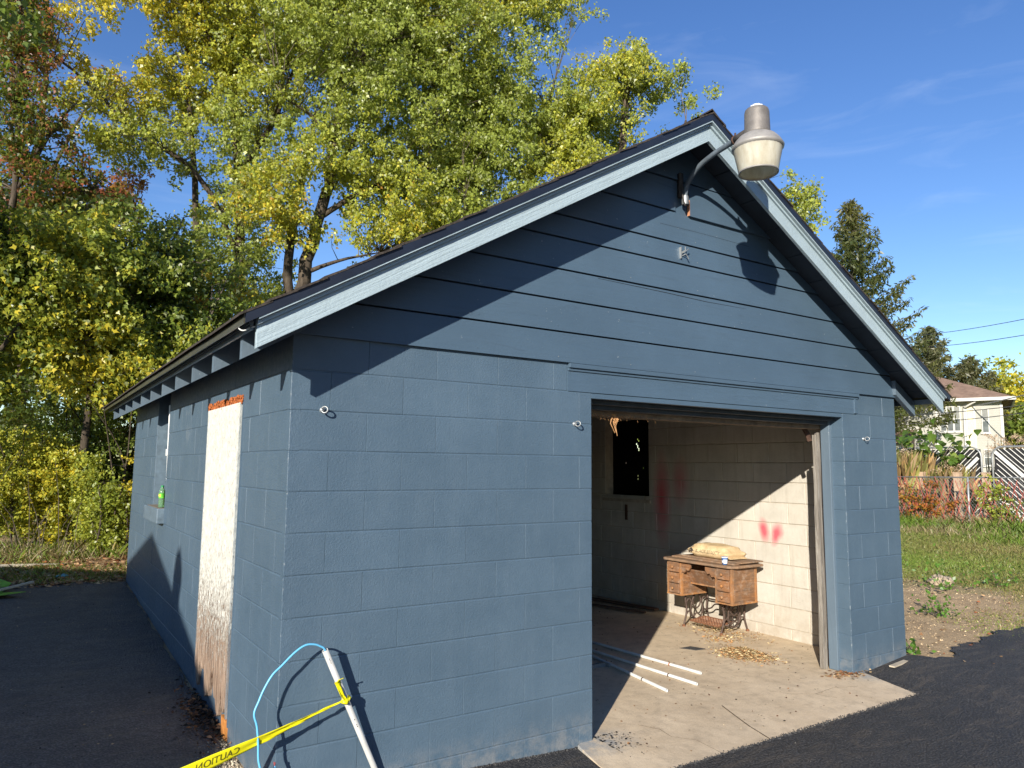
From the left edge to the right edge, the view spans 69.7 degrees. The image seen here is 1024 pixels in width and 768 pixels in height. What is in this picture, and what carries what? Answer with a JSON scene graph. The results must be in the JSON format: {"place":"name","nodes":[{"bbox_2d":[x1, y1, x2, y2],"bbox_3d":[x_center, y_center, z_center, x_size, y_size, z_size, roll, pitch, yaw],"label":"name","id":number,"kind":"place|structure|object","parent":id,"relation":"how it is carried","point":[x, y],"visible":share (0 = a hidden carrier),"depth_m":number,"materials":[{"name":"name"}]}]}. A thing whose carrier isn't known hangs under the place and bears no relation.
{"place":"outdoors","nodes":[
{"label":"outdoors","id":0,"kind":"place"},
{"bbox_2d":[0,581,229,767],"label":"side pavement","id":1,"kind":"structure","parent":0,"point":[39,667],"depth_m":5.01,"materials":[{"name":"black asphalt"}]},
{"bbox_2d":[0,579,25,595],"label":"lime sheet","id":2,"kind":"object","parent":1,"relation":"on","point":[3,583],"visible":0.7,"depth_m":7.69,"materials":[{"name":"plastic"}]},
{"bbox_2d":[0,581,33,590],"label":"wooden stake","id":3,"kind":"object","parent":2,"relation":"on","point":[17,585],"visible":1,"depth_m":7.60,"materials":[{"name":"grey wood"}]},
{"bbox_2d":[148,676,230,754],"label":"rot chips","id":4,"kind":"object","parent":1,"relation":"on","point":[214,725],"visible":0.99,"depth_m":4.51,"materials":[{"name":"brown wood"}]},
{"bbox_2d":[186,738,242,767],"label":"wall grit","id":5,"kind":"structure","parent":1,"relation":"on","point":[234,763],"depth_m":3.97,"materials":[{"name":"grey gravel"}]},
{"bbox_2d":[0,515,1023,767],"bbox_3d":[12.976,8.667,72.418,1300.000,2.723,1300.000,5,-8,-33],"label":"ground","id":6,"kind":"structure","parent":0,"point":[926,639],"depth_m":8.39,"materials":[{"name":"soil"}]},
{"bbox_2d":[0,415,27,543],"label":"shrub","id":7,"kind":"object","parent":6,"relation":"on","point":[7,443],"visible":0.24,"depth_m":10.72,"materials":[{"name":"green plant"}]},
{"bbox_2d":[0,0,49,72],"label":"shade tree","id":8,"kind":"object","parent":6,"relation":"on","point":[9,20],"visible":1,"depth_m":8.61,"materials":[{"name":"green plant"}]},
{"bbox_2d":[0,446,81,560],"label":"bare stems","id":9,"kind":"object","parent":6,"relation":"on","point":[42,521],"visible":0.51,"depth_m":10.03,"materials":[{"name":"brown plant"}]},
{"bbox_2d":[0,172,87,395],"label":"woodland tree","id":10,"kind":"object","parent":6,"relation":"on","point":[38,183],"visible":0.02,"depth_m":12.91,"materials":[{"name":"green plant"}]},
{"bbox_2d":[0,176,97,410],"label":"woodland tree","id":11,"kind":"object","parent":6,"relation":"on","point":[17,309],"visible":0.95,"depth_m":10.38,"materials":[{"name":"green plant"}]},
{"bbox_2d":[0,424,98,547],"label":"shrub","id":12,"kind":"object","parent":6,"relation":"on","point":[39,477],"visible":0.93,"depth_m":10.61,"materials":[{"name":"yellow plant"}]},
{"bbox_2d":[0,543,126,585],"bbox_3d":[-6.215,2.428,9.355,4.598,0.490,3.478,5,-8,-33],"label":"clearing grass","id":13,"kind":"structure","parent":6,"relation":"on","point":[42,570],"depth_m":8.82,"materials":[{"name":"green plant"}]},
{"bbox_2d":[0,550,127,587],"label":"leaf litter","id":14,"kind":"object","parent":6,"relation":"on","point":[93,580],"visible":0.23,"depth_m":8.87,"materials":[{"name":"brown plant"}]},
{"bbox_2d":[0,563,63,567],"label":"fallen branch","id":15,"kind":"object","parent":14,"relation":"on","point":[6,565],"visible":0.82,"depth_m":9.21,"materials":[{"name":"wood"}]},
{"bbox_2d":[0,532,128,563],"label":"rank grass","id":16,"kind":"structure","parent":6,"relation":"on","point":[44,552],"depth_m":10.04,"materials":[{"name":"green plant"}]},
{"bbox_2d":[0,340,136,538],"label":"wood understorey","id":17,"kind":"object","parent":6,"relation":"on","point":[22,412],"visible":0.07,"depth_m":12.52,"materials":[{"name":"green plant"}]},
{"bbox_2d":[0,0,142,253],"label":"rusty tree","id":18,"kind":"object","parent":6,"relation":"on","point":[17,94],"visible":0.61,"depth_m":14.48,"materials":[{"name":"green plant"}]},
{"bbox_2d":[15,394,135,541],"bbox_3d":[-6.843,1.369,11.632,1.620,2.585,1.601,0,-6,1],"label":"shrub","id":19,"kind":"object","parent":6,"relation":"on","point":[76,431],"visible":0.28,"depth_m":11.55,"materials":[{"name":"green plant"}]},
{"bbox_2d":[0,0,155,509],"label":"red maple tree","id":20,"kind":"object","parent":6,"relation":"on","point":[140,186],"visible":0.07,"depth_m":17.54,"materials":[{"name":"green plant"}]},
{"bbox_2d":[47,398,131,547],"bbox_3d":[-5.972,1.503,11.095,1.778,2.513,1.404,5,-8,-33],"label":"shrub","id":21,"kind":"object","parent":6,"relation":"on","point":[95,463],"visible":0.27,"depth_m":10.66,"materials":[{"name":"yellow plant"}]},
{"bbox_2d":[0,331,178,505],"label":"wood","id":22,"kind":"object","parent":6,"relation":"on","point":[34,405],"visible":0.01,"depth_m":23.05,"materials":[{"name":"green plant"}]},
{"bbox_2d":[7,187,183,545],"bbox_3d":[-6.561,-0.243,11.383,2.542,5.883,2.457,5,-8,-33],"label":"woodland tree","id":23,"kind":"object","parent":6,"relation":"on","point":[96,363],"visible":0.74,"depth_m":11.06,"materials":[{"name":"green plant"}]},
{"bbox_2d":[71,476,130,556],"bbox_3d":[-5.781,1.969,10.488,0.855,1.310,0.768,5,-8,-33],"label":"shrub","id":24,"kind":"object","parent":6,"relation":"on","point":[107,524],"visible":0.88,"depth_m":10.39,"materials":[{"name":"green plant"}]},
{"bbox_2d":[93,409,136,498],"bbox_3d":[-6.299,1.522,12.562,1.802,2.361,1.527,2,-7,-12],"label":"shrub","id":25,"kind":"object","parent":6,"relation":"on","point":[130,467],"visible":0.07,"depth_m":12.26,"materials":[{"name":"green plant"}]},
{"bbox_2d":[26,186,207,414],"bbox_3d":[-7.822,-0.374,14.107,3.316,6.618,3.808,-2,-7,21],"label":"woodland tree","id":26,"kind":"object","parent":6,"relation":"on","point":[90,202],"visible":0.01,"depth_m":14.36,"materials":[{"name":"green plant"}]},
{"bbox_2d":[118,450,134,540],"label":"shrub","id":27,"kind":"object","parent":6,"relation":"on","point":[131,461],"visible":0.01,"depth_m":10.60,"materials":[{"name":"green plant"}]},
{"bbox_2d":[71,192,259,409],"bbox_3d":[-5.941,-0.210,12.303,2.971,6.104,2.920,5,-8,-33],"label":"woodland tree","id":28,"kind":"object","parent":6,"relation":"on","point":[160,298],"visible":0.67,"depth_m":12.14,"materials":[{"name":"green plant"}]},
{"bbox_2d":[35,0,332,319],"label":"maple tree","id":29,"kind":"object","parent":6,"relation":"on","point":[230,79],"visible":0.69,"depth_m":16.72,"materials":[{"name":"green plant"}]},
{"bbox_2d":[162,266,266,358],"bbox_3d":[-6.008,0.405,14.414,2.496,5.460,2.606,5,-8,-33],"label":"woodland tree","id":30,"kind":"object","parent":6,"relation":"on","point":[207,276],"visible":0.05,"depth_m":14.36,"materials":[{"name":"green plant"}]},
{"bbox_2d":[322,648,377,767],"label":"leaning conduit","id":31,"kind":"object","parent":6,"relation":"on","point":[351,712],"visible":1,"depth_m":3.61,"materials":[{"name":"grey plastic"}]},
{"bbox_2d":[182,677,350,767],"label":"caution tape","id":32,"kind":"object","parent":31,"relation":"attached to","point":[217,758],"visible":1,"depth_m":3.29,"materials":[{"name":"yellow plastic"}]},
{"bbox_2d":[253,643,325,767],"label":"blue cable","id":33,"kind":"object","parent":31,"relation":"attached to","point":[267,682],"visible":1,"depth_m":3.36,"materials":[{"name":"plastic"}]},
{"bbox_2d":[205,0,512,292],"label":"maple tree","id":34,"kind":"object","parent":6,"relation":"on","point":[341,62],"visible":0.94,"depth_m":16.50,"materials":[{"name":"green plant"}]},
{"bbox_2d":[377,0,635,241],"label":"maple tree","id":35,"kind":"object","parent":6,"relation":"on","point":[489,135],"visible":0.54,"depth_m":18.27,"materials":[{"name":"green plant"}]},
{"bbox_2d":[102,108,951,767],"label":"block garage","id":36,"kind":"structure","parent":6,"relation":"on","point":[422,496],"depth_m":4.54,"materials":[{"name":"blue paint"}]},
{"bbox_2d":[143,405,170,523],"bbox_3d":[-3.322,0.694,7.026,0.195,1.210,0.845,5,-8,-33],"label":"side window","id":37,"kind":"structure","parent":36,"relation":"in","point":[152,513],"depth_m":6.71,"materials":[{"name":"blue paint"}]},
{"bbox_2d":[158,485,164,507],"bbox_3d":[-3.186,1.024,6.686,0.056,0.200,0.055,5,-8,-33],"label":"soda bottle","id":38,"kind":"object","parent":36,"relation":"on","point":[161,501],"visible":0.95,"depth_m":6.67,"materials":[{"name":"green plastic"}]},
{"bbox_2d":[194,395,243,741],"bbox_3d":[-1.892,1.102,4.733,0.046,2.028,0.974,5,-8,-34],"label":"side door","id":39,"kind":"structure","parent":36,"relation":"in","point":[219,537],"depth_m":4.63,"materials":[{"name":"white paint"}]},
{"bbox_2d":[591,413,677,432],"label":"dried stems","id":40,"kind":"object","parent":36,"relation":"hanging from","point":[614,417],"visible":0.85,"depth_m":5.06,"materials":[{"name":"beige plant"}]},
{"bbox_2d":[677,103,784,205],"bbox_3d":[1.416,-1.544,4.941,0.324,0.460,0.892,5,-8,-33],"label":"yard light","id":41,"kind":"object","parent":36,"relation":"attached to","point":[757,143],"visible":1,"depth_m":4.65,"materials":[{"name":"metal"}]},
{"bbox_2d":[512,32,831,235],"bbox_3d":[3.853,-2.889,19.136,8.054,12.866,4.236,0,-6,6],"label":"maple tree","id":42,"kind":"object","parent":6,"relation":"on","point":[628,73],"visible":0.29,"depth_m":18.91,"materials":[{"name":"green plant"}]},
{"bbox_2d":[828,198,958,435],"bbox_3d":[18.194,-2.033,38.806,8.605,15.816,10.333,1,-6,0],"label":"spruce tree","id":43,"kind":"object","parent":6,"relation":"on","point":[850,247],"visible":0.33,"depth_m":37.73,"materials":[{"name":"green plant"}]},
{"bbox_2d":[906,638,936,654],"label":"weed","id":44,"kind":"object","parent":6,"relation":"on","point":[913,650],"visible":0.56,"depth_m":6.52,"materials":[{"name":"green plant"}]},
{"bbox_2d":[918,472,926,516],"bbox_3d":[11.188,3.281,19.998,0.164,1.765,0.164,5,-8,-33],"label":"wooden post","id":45,"kind":"object","parent":6,"relation":"on","point":[921,474],"visible":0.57,"depth_m":19.99,"materials":[{"name":"beige wood"}]},
{"bbox_2d":[896,418,981,471],"bbox_3d":[12.085,2.704,21.917,2.410,3.404,3.448,5,-8,-33],"label":"catalpa shrub","id":46,"kind":"object","parent":6,"relation":"on","point":[954,457],"visible":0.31,"depth_m":21.35,"materials":[{"name":"green plant"}]},
{"bbox_2d":[910,589,967,619],"bbox_3d":[4.701,2.464,8.205,0.616,0.322,0.631,5,-8,-33],"label":"weed","id":47,"kind":"object","parent":6,"relation":"on","point":[939,609],"visible":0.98,"depth_m":8.17,"materials":[{"name":"green plant"}]},
{"bbox_2d":[896,446,983,516],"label":"slatted gate","id":48,"kind":"structure","parent":6,"relation":"on","point":[974,460],"depth_m":21.40,"materials":[{"name":"wood"}]},
{"bbox_2d":[927,574,954,585],"bbox_3d":[5.900,2.716,10.100,0.389,0.194,0.310,5,-8,-33],"label":"rock","id":49,"kind":"object","parent":6,"relation":"on","point":[931,580],"visible":0.52,"depth_m":10.01,"materials":[{"name":"stone"}]},
{"bbox_2d":[906,543,979,590],"bbox_3d":[5.573,2.391,9.597,1.004,0.625,0.853,5,-8,-33],"label":"weed","id":50,"kind":"object","parent":6,"relation":"on","point":[954,579],"visible":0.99,"depth_m":9.52,"materials":[{"name":"green plant"}]},
{"bbox_2d":[908,459,981,518],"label":"plume grass","id":51,"kind":"object","parent":6,"relation":"on","point":[949,470],"depth_m":19.93,"materials":[{"name":"beige plant"}]},
{"bbox_2d":[894,376,1015,472],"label":"pale house","id":52,"kind":"structure","parent":6,"relation":"on","point":[967,396],"depth_m":38.71,"materials":[{"name":"paint"}]},
{"bbox_2d":[939,406,948,432],"bbox_3d":[23.114,1.909,39.365,0.430,1.420,0.100,-4,-8,32],"label":"window","id":53,"kind":"structure","parent":52,"relation":"in","point":[943,430],"depth_m":39.33,"materials":[{"name":"glass"}]},
{"bbox_2d":[946,406,955,432],"bbox_3d":[23.375,1.892,39.199,0.430,1.420,0.100,-4,-8,32],"label":"window","id":54,"kind":"structure","parent":52,"relation":"in","point":[950,426],"depth_m":39.16,"materials":[{"name":"glass"}]},
{"bbox_2d":[953,406,962,432],"bbox_3d":[23.654,1.875,39.023,0.430,1.420,0.100,-4,-8,32],"label":"window","id":55,"kind":"structure","parent":52,"relation":"in","point":[957,427],"depth_m":39.01,"materials":[{"name":"glass"}]},
{"bbox_2d":[981,409,990,433],"bbox_3d":[24.704,1.958,38.339,0.440,1.320,0.100,-4,-8,32],"label":"window","id":56,"kind":"structure","parent":52,"relation":"in","point":[984,413],"depth_m":38.33,"materials":[{"name":"glass"}]},
{"bbox_2d":[983,449,991,466],"bbox_3d":[24.705,3.845,38.113,0.490,0.920,0.100,-4,-8,32],"label":"window","id":57,"kind":"structure","parent":52,"relation":"in","point":[985,456],"depth_m":38.12,"materials":[{"name":"glass"}]},
{"bbox_2d":[971,395,1023,406],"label":"overhead wire","id":58,"kind":"object","parent":52,"relation":"attached to","point":[997,401],"visible":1,"depth_m":36.27,"materials":[{"name":"metal"}]},
{"bbox_2d":[953,472,963,517],"bbox_3d":[11.688,3.195,19.195,0.164,1.765,0.164,5,-8,-33],"label":"wooden post","id":59,"kind":"object","parent":6,"relation":"on","point":[957,474],"visible":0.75,"depth_m":19.19,"materials":[{"name":"beige wood"}]},
{"bbox_2d":[910,325,1007,432],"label":"spruce tree","id":60,"kind":"object","parent":6,"relation":"on","point":[934,353],"visible":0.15,"depth_m":52.00,"materials":[{"name":"green plant"}]},
{"bbox_2d":[897,476,1023,524],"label":"fence","id":61,"kind":"object","parent":6,"relation":"on","point":[967,492],"visible":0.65,"depth_m":18.28,"materials":[{"name":"metal"}]},
{"bbox_2d":[898,477,966,520],"bbox_3d":[10.771,3.031,19.009,0.676,1.289,1.885,5,-8,-33],"label":"fence vine","id":62,"kind":"object","parent":61,"relation":"attached to","point":[925,507],"visible":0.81,"depth_m":18.97,"materials":[{"name":"red plant"}]},
{"bbox_2d":[974,473,1023,524],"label":"fence vine","id":63,"kind":"object","parent":61,"relation":"attached to","point":[997,487],"visible":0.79,"depth_m":17.53,"materials":[{"name":"green plant"}]},
{"bbox_2d":[899,509,1023,544],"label":"fence weeds","id":64,"kind":"object","parent":6,"relation":"on","point":[944,522],"visible":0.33,"depth_m":16.73,"materials":[{"name":"green plant"}]},
{"bbox_2d":[900,519,1023,649],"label":"lawn grass","id":65,"kind":"structure","parent":6,"relation":"on","point":[954,548],"depth_m":12.48,"materials":[{"name":"green plant"}]},
{"bbox_2d":[903,583,1022,656],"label":"dirt crumbs","id":66,"kind":"object","parent":6,"relation":"on","point":[954,614],"visible":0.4,"depth_m":8.21,"materials":[{"name":"brown soil"}]},
{"bbox_2d":[903,556,1023,653],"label":"yard litter","id":67,"kind":"object","parent":6,"relation":"on","point":[961,613],"visible":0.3,"depth_m":8.77,"materials":[{"name":"brown plant"}]},
{"bbox_2d":[945,355,1021,448],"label":"spruce tree","id":68,"kind":"object","parent":6,"relation":"on","point":[974,371],"visible":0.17,"depth_m":51.03,"materials":[{"name":"green plant"}]},
{"bbox_2d":[981,473,992,520],"bbox_3d":[12.057,3.131,18.604,0.164,1.765,0.164,5,-8,-33],"label":"wooden post","id":69,"kind":"object","parent":6,"relation":"on","point":[983,474],"visible":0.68,"depth_m":18.60,"materials":[{"name":"beige wood"}]},
{"bbox_2d":[963,352,1023,424],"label":"tree","id":70,"kind":"object","parent":6,"relation":"on","point":[1003,363],"visible":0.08,"depth_m":54.08,"materials":[{"name":"yellow plant"}]},
{"bbox_2d":[966,549,1022,590],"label":"weed","id":71,"kind":"object","parent":6,"relation":"on","point":[996,577],"visible":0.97,"depth_m":9.82,"materials":[{"name":"green plant"}]},
{"bbox_2d":[991,445,1023,519],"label":"slatted gate","id":72,"kind":"structure","parent":6,"relation":"on","point":[1009,462],"depth_m":20.54,"materials":[{"name":"wood"}]},
{"bbox_2d":[991,368,1023,445],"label":"tree","id":73,"kind":"object","parent":6,"relation":"on","point":[1016,382],"visible":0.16,"depth_m":53.18,"materials":[{"name":"yellow plant"}]},
{"bbox_2d":[1004,388,1023,448],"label":"tree","id":74,"kind":"object","parent":6,"relation":"on","point":[1017,427],"visible":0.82,"depth_m":43.88,"materials":[{"name":"green plant"}]},
{"bbox_2d":[0,0,1023,448],"label":"sky","id":75,"kind":"structure","parent":0,"point":[912,111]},
{"bbox_2d":[591,594,844,734],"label":"garage floor","id":76,"kind":"structure","parent":0,"point":[613,690],"depth_m":6.17,"materials":[{"name":"concrete"}]},
{"bbox_2d":[592,662,609,668],"bbox_3d":[0.721,2.348,6.116,0.190,0.029,0.075,5,-8,-33],"label":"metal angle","id":77,"kind":"object","parent":76,"relation":"on","point":[600,664],"visible":0.82,"depth_m":6.14,"materials":[{"name":"grey metal"}]},
{"bbox_2d":[592,603,645,612],"bbox_3d":[1.194,2.632,8.647,0.838,0.020,0.050,-5,-8,39],"label":"floor plank","id":78,"kind":"object","parent":76,"relation":"on","point":[619,608],"visible":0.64,"depth_m":8.58,"materials":[{"name":"wood"}]},
{"bbox_2d":[592,597,658,610],"bbox_3d":[1.090,2.687,9.145,0.090,0.020,1.683,7,-9,-44],"label":"floor plank","id":79,"kind":"object","parent":76,"relation":"on","point":[625,604],"visible":0.64,"depth_m":8.84,"materials":[{"name":"brown wood"}]},
{"bbox_2d":[592,655,667,691],"bbox_3d":[0.534,2.428,6.819,0.026,0.026,3.000,3,-7,-24],"label":"plastic pipe","id":80,"kind":"object","parent":76,"relation":"on","point":[634,675],"visible":0.55,"depth_m":5.86,"materials":[{"name":"grey plastic"}]},
{"bbox_2d":[592,649,697,685],"bbox_3d":[0.572,2.433,6.863,0.026,0.026,3.000,5,-8,-34],"label":"plastic pipe","id":81,"kind":"object","parent":76,"relation":"on","point":[648,668],"visible":0.56,"depth_m":6.05,"materials":[{"name":"grey plastic"}]},
{"bbox_2d":[592,641,701,674],"bbox_3d":[0.632,2.464,7.133,0.026,0.026,3.000,5,-8,-36],"label":"plastic pipe","id":82,"kind":"object","parent":76,"relation":"on","point":[651,658],"visible":0.56,"depth_m":6.37,"materials":[{"name":"grey plastic"}]},
{"bbox_2d":[681,646,704,649],"bbox_3d":[1.667,2.442,6.790,0.219,0.011,0.089,-3,-7,30],"label":"shingle scrap","id":83,"kind":"object","parent":76,"relation":"on","point":[692,648],"visible":1,"depth_m":6.78,"materials":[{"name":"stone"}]},
{"bbox_2d":[663,554,762,634],"bbox_3d":[2.100,2.173,7.623,0.566,0.742,0.950,5,-8,-33],"label":"treadle desk","id":84,"kind":"object","parent":76,"relation":"on","point":[733,583],"visible":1,"depth_m":7.48,"materials":[{"name":"brown wood"}]},
{"bbox_2d":[687,542,746,559],"bbox_3d":[2.126,1.728,7.633,0.311,0.143,0.570,5,-8,-33],"label":"paper sack","id":85,"kind":"object","parent":84,"relation":"on","point":[713,550],"visible":0.98,"depth_m":7.50,"materials":[{"name":"beige paper"}]},
{"bbox_2d":[721,556,727,564],"bbox_3d":[2.112,1.754,7.296,0.067,0.075,0.067,5,-8,-33],"label":"paper cup","id":86,"kind":"object","parent":84,"relation":"on","point":[724,560],"visible":1,"depth_m":7.27,"materials":[{"name":"white paper"}]},
{"bbox_2d":[666,620,772,642],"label":"dry leaves","id":87,"kind":"object","parent":76,"relation":"on","point":[704,629],"visible":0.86,"depth_m":7.52,"materials":[{"name":"brown plant"}]},
{"bbox_2d":[702,635,744,644],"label":"dry leaves","id":88,"kind":"object","parent":76,"relation":"on","point":[725,638],"visible":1,"depth_m":7.16,"materials":[{"name":"brown plant"}]},
{"bbox_2d":[708,644,786,665],"bbox_3d":[2.070,2.389,6.577,0.657,0.075,0.794,5,-8,-33],"label":"straw pile","id":89,"kind":"object","parent":76,"relation":"on","point":[740,651],"visible":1,"depth_m":6.53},
{"bbox_2d":[593,610,904,750],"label":"floor crumbs","id":90,"kind":"object","parent":76,"relation":"on","point":[706,670],"visible":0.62,"depth_m":5.87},
{"bbox_2d":[578,672,914,767],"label":"concrete apron","id":91,"kind":"object","parent":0,"point":[700,733],"visible":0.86,"depth_m":4.84,"materials":[{"name":"beige concrete"}]},
{"bbox_2d":[593,731,656,756],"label":"asphalt crumbs","id":92,"kind":"object","parent":91,"relation":"on","point":[615,742],"visible":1,"depth_m":4.48,"materials":[{"name":"black asphalt"}]},
{"bbox_2d":[822,669,871,678],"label":"jamb leaves","id":93,"kind":"object","parent":91,"relation":"on","point":[842,673],"visible":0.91,"depth_m":5.97,"materials":[{"name":"brown plant"}]},
{"bbox_2d":[473,627,1023,767],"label":"driveway","id":94,"kind":"structure","parent":0,"point":[959,700],"depth_m":4.80,"materials":[{"name":"black asphalt"}]},
{"bbox_2d":[889,660,907,667],"bbox_3d":[3.281,2.369,6.224,0.300,0.012,0.044,6,-8,-40],"label":"paint stick","id":95,"kind":"object","parent":94,"relation":"on","point":[899,663],"visible":1,"depth_m":6.20,"materials":[{"name":"beige wood"}]},
{"bbox_2d":[896,448,937,517],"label":"plume grass","id":96,"kind":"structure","parent":0,"point":[907,464],"depth_m":20.16,"materials":[{"name":"beige plant"}]},
{"bbox_2d":[899,413,1023,424],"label":"overhead wire","id":97,"kind":"object","parent":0,"point":[972,418],"visible":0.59,"depth_m":33.66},
{"bbox_2d":[900,405,1023,415],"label":"overhead wire","id":98,"kind":"object","parent":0,"point":[969,410],"visible":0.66,"depth_m":33.95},
{"bbox_2d":[904,319,1023,336],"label":"overhead wire","id":99,"kind":"object","parent":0,"point":[970,328],"visible":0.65,"depth_m":43.18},
{"bbox_2d":[931,335,1022,346],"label":"overhead wire","id":100,"kind":"object","parent":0,"point":[980,341],"visible":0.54,"depth_m":42.66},
{"bbox_2d":[982,433,1023,509],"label":"shrub","id":101,"kind":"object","parent":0,"point":[1000,441],"depth_m":21.79,"materials":[{"name":"plant"}]}
]}

